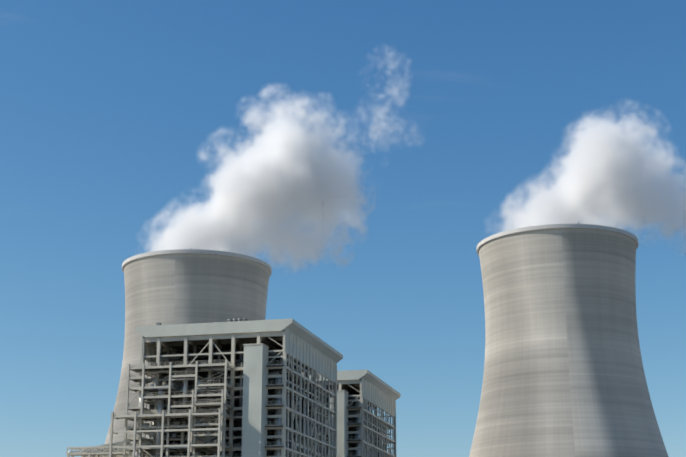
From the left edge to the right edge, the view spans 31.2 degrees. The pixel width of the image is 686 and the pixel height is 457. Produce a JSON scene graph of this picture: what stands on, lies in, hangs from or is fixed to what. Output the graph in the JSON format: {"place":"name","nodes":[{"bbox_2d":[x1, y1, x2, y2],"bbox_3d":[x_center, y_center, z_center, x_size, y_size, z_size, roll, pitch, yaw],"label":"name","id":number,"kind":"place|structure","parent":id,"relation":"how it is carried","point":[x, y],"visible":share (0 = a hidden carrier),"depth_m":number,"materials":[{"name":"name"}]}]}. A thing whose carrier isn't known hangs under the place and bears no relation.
{"place":"outdoors","nodes":[
{"label":"outdoors","id":0,"kind":"place"},
{"bbox_2d":[0,0,685,456],"label":"sky","id":1,"kind":"structure","parent":0,"point":[366,151],"materials":[{"name":"blue"}]},
{"label":"ground","id":2,"kind":"structure","parent":0,"visible":0},
{"bbox_2d":[105,248,271,443],"bbox_3d":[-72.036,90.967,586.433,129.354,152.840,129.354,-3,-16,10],"label":"cooling tower","id":3,"kind":"structure","parent":2,"relation":"on","point":[178,286],"depth_m":572.69,"materials":[{"name":"concrete"}]},
{"bbox_2d":[66,318,342,456],"bbox_3d":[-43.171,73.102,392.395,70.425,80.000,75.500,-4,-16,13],"label":"boiler house","id":4,"kind":"structure","parent":2,"relation":"on","point":[239,387],"depth_m":372.01,"materials":[{"name":"metal"}]},
{"bbox_2d":[302,370,400,456],"bbox_3d":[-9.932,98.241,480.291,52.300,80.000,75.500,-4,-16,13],"label":"boiler house","id":5,"kind":"structure","parent":2,"relation":"on","point":[362,428],"depth_m":467.84,"materials":[{"name":"metal"}]},
{"bbox_2d":[469,221,668,456],"bbox_3d":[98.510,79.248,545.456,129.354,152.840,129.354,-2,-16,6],"label":"cooling tower","id":6,"kind":"structure","parent":2,"relation":"on","point":[564,375],"depth_m":524.21,"materials":[{"name":"concrete"}]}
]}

